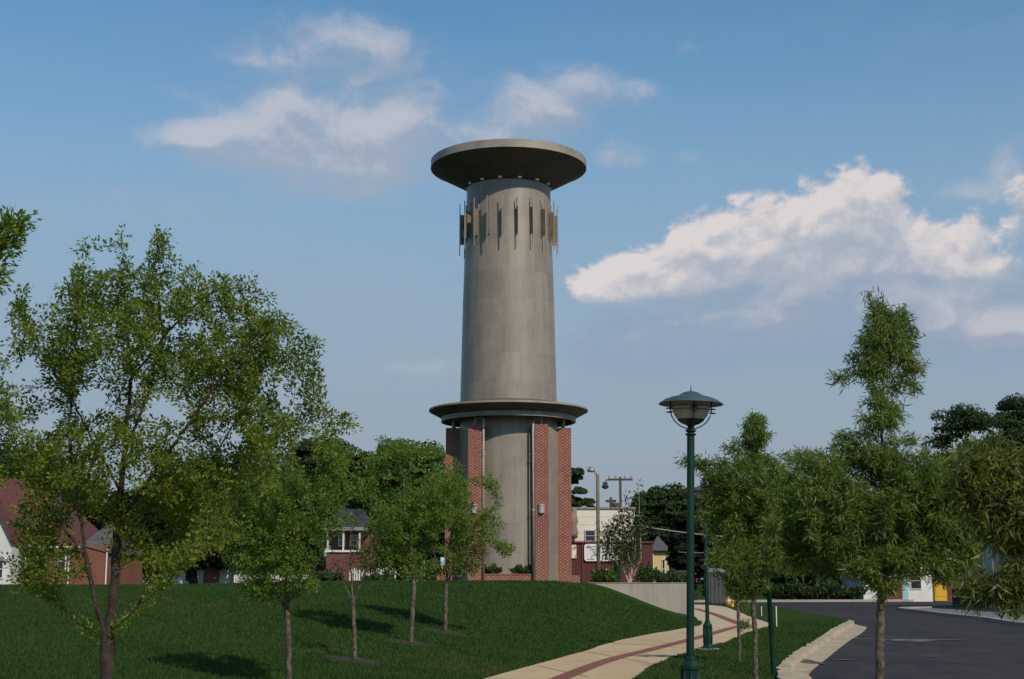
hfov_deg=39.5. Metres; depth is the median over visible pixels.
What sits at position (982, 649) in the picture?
road
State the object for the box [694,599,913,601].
kerb
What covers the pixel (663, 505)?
background tree
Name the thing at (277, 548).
young elm tree
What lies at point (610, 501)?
utility pole
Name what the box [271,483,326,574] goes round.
background tree
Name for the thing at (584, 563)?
cream shop
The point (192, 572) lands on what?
background tree
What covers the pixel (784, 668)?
kerb
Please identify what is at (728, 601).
traffic barrel
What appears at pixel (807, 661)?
sand patch
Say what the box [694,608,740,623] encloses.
path brick band
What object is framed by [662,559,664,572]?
window
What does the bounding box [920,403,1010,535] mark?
background tree
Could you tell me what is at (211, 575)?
door
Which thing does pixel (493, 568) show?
shrub
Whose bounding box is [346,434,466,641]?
young elm tree
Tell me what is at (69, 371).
young elm tree
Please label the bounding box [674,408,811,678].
willow oak tree
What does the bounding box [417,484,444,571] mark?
background tree
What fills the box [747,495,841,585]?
background tree
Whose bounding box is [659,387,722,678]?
lamp post
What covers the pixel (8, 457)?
background tree
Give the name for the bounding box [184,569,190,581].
window
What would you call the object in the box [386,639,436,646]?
mulch ring
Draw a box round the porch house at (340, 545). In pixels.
[323,509,378,580]
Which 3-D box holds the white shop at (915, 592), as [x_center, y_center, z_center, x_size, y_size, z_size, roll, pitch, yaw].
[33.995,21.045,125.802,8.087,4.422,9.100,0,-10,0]
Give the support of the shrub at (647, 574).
on the plaza
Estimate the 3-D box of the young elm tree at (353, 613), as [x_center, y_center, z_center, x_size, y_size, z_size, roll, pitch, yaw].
[-2.985,4.706,27.005,1.070,2.810,0.693,0,-10,0]
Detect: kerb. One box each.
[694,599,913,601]
[776,620,853,678]
[898,605,1023,625]
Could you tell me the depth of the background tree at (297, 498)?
123.10 m
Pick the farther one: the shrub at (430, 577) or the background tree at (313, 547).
the background tree at (313, 547)
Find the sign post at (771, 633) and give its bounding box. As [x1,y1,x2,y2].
[765,554,775,675]
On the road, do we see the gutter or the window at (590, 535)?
the gutter
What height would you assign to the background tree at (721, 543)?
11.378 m
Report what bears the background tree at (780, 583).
on the ground at (784, 614)
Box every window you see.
[0,559,3,578]
[57,552,66,569]
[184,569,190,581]
[338,535,344,545]
[350,535,357,545]
[585,530,595,540]
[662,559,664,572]
[909,572,921,588]
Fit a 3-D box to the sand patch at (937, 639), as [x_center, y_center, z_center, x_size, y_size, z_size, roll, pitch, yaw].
[12.465,8.801,41.804,1.570,0.001,0.753,0,-10,0]
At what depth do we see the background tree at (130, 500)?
127.69 m
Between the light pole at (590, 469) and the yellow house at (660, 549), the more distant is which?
the yellow house at (660, 549)
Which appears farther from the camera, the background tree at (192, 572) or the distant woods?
the distant woods
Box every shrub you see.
[308,568,344,580]
[360,572,396,580]
[406,570,439,579]
[484,563,502,573]
[509,564,531,573]
[590,567,620,582]
[634,561,658,582]
[655,568,686,582]
[698,583,728,595]
[761,577,868,599]
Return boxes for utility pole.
[602,475,632,506]
[606,497,615,506]
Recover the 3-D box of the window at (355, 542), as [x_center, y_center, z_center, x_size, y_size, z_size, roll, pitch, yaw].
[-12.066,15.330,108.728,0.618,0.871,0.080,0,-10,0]
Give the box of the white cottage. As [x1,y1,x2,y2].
[173,550,243,583]
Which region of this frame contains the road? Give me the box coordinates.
[694,602,1023,678]
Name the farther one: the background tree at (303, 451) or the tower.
the background tree at (303, 451)
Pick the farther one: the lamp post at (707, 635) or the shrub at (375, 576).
the shrub at (375, 576)
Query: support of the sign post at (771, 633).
on the ground at (784, 614)
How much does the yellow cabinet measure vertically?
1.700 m
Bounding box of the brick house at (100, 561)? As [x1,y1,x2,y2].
[0,478,142,584]
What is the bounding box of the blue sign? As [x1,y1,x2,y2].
[440,557,443,574]
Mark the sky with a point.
(754, 168)
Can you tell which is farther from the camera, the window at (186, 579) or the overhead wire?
the overhead wire
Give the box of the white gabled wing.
[0,499,21,584]
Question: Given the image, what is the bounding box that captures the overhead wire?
[643,526,721,536]
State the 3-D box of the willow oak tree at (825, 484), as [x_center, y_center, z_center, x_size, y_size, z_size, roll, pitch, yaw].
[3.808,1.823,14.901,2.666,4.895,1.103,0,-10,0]
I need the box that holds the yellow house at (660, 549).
[653,536,686,582]
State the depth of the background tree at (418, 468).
109.71 m
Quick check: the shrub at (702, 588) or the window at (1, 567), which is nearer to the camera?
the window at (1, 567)
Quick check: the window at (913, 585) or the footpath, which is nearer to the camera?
the footpath
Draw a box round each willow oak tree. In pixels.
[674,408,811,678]
[708,529,758,661]
[754,286,989,678]
[937,428,1023,635]
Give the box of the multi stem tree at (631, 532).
[591,479,654,582]
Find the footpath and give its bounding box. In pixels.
[484,605,767,678]
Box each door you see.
[203,567,219,583]
[903,577,908,598]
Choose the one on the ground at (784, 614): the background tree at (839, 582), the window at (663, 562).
the background tree at (839, 582)
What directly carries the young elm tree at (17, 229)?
on the ground at (784, 614)
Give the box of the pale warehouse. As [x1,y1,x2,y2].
[952,528,1023,609]
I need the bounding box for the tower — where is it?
[429,139,587,583]
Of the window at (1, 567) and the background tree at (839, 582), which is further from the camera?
the background tree at (839, 582)
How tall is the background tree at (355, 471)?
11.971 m
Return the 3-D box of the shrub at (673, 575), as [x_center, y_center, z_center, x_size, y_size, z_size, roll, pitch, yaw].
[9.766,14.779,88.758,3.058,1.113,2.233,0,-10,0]
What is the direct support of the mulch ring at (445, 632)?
on the ground at (784, 614)
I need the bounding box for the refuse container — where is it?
[708,568,725,604]
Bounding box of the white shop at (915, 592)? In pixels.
[842,556,952,601]
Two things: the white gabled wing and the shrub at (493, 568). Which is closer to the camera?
the shrub at (493, 568)
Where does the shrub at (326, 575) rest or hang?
on the ground at (784, 614)
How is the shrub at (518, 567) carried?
on the ground at (784, 614)
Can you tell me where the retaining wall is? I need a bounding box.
[592,583,685,613]
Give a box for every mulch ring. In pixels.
[323,655,386,665]
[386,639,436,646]
[422,627,467,636]
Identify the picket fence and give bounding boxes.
[234,575,308,582]
[349,568,396,580]
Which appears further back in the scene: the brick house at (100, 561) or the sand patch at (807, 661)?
the brick house at (100, 561)
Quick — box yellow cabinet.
[932,582,946,601]
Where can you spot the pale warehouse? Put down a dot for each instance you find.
(987, 563)
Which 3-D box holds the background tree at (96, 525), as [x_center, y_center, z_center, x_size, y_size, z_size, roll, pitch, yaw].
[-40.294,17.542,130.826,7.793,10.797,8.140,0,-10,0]
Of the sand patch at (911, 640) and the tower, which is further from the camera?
the tower
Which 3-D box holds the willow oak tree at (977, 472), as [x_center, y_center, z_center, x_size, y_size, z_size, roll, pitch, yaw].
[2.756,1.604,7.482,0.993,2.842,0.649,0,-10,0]
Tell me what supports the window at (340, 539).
in the porch house at (340, 545)
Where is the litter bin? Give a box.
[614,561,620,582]
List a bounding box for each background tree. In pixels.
[0,440,93,509]
[60,473,110,529]
[97,489,161,575]
[124,456,257,583]
[231,461,310,574]
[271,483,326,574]
[282,436,354,572]
[328,444,389,548]
[362,438,445,571]
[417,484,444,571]
[571,467,587,506]
[583,498,595,506]
[629,482,702,572]
[664,513,718,599]
[696,485,760,573]
[741,550,796,586]
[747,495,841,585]
[811,512,893,586]
[891,480,931,543]
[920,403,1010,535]
[980,392,1023,457]
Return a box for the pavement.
[911,607,1023,621]
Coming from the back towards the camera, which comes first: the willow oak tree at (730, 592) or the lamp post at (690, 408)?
the willow oak tree at (730, 592)
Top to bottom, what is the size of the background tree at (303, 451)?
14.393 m
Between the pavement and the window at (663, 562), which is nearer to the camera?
the pavement
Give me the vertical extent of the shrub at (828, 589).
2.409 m
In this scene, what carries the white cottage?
on the ground at (784, 614)
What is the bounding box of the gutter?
[793,624,866,678]
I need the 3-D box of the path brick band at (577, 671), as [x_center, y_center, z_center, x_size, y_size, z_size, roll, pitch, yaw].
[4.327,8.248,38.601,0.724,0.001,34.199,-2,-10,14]
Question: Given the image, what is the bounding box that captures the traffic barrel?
[725,596,730,604]
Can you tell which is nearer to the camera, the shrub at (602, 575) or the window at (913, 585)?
the shrub at (602, 575)
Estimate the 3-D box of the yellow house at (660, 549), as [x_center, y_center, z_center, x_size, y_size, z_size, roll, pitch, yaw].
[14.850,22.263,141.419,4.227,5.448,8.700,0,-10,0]
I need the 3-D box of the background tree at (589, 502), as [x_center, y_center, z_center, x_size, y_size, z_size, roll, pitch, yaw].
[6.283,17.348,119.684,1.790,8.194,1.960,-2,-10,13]
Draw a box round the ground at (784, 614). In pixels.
[0,582,862,678]
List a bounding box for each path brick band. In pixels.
[549,626,735,678]
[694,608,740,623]
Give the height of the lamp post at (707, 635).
4.360 m
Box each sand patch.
[800,659,825,663]
[885,639,936,641]
[913,639,961,639]
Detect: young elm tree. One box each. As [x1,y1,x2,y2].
[0,204,42,296]
[0,223,362,678]
[204,422,358,678]
[329,517,381,658]
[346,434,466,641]
[413,457,515,630]
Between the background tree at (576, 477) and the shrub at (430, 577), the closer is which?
the shrub at (430, 577)
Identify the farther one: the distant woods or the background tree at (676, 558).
the distant woods
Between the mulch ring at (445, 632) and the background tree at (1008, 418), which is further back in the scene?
the background tree at (1008, 418)
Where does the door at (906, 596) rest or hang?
in the white shop at (915, 592)
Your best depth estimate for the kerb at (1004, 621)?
68.95 m
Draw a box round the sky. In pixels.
[0,0,1023,581]
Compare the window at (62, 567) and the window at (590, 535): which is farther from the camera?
the window at (590, 535)
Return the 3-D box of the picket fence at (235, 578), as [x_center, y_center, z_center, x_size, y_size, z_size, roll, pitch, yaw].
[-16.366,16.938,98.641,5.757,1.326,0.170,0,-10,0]
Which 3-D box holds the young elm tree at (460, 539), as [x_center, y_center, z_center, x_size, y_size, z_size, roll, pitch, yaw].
[-1.168,5.095,35.458,2.578,4.408,1.612,0,-10,0]
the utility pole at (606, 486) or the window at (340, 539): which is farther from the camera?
the utility pole at (606, 486)
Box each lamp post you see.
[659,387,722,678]
[694,485,718,649]
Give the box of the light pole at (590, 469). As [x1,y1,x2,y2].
[587,466,599,571]
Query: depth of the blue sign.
86.93 m
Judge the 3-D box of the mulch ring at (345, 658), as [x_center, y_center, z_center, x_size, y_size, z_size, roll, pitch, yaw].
[-2.938,6.024,26.776,1.331,0.160,1.298,0,-10,0]
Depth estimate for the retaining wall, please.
73.85 m
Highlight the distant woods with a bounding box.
[88,506,813,584]
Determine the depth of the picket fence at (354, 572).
95.72 m
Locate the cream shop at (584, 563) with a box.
[572,507,652,582]
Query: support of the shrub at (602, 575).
on the plaza
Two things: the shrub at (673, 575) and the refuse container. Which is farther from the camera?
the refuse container
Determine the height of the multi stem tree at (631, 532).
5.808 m
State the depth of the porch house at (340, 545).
108.07 m

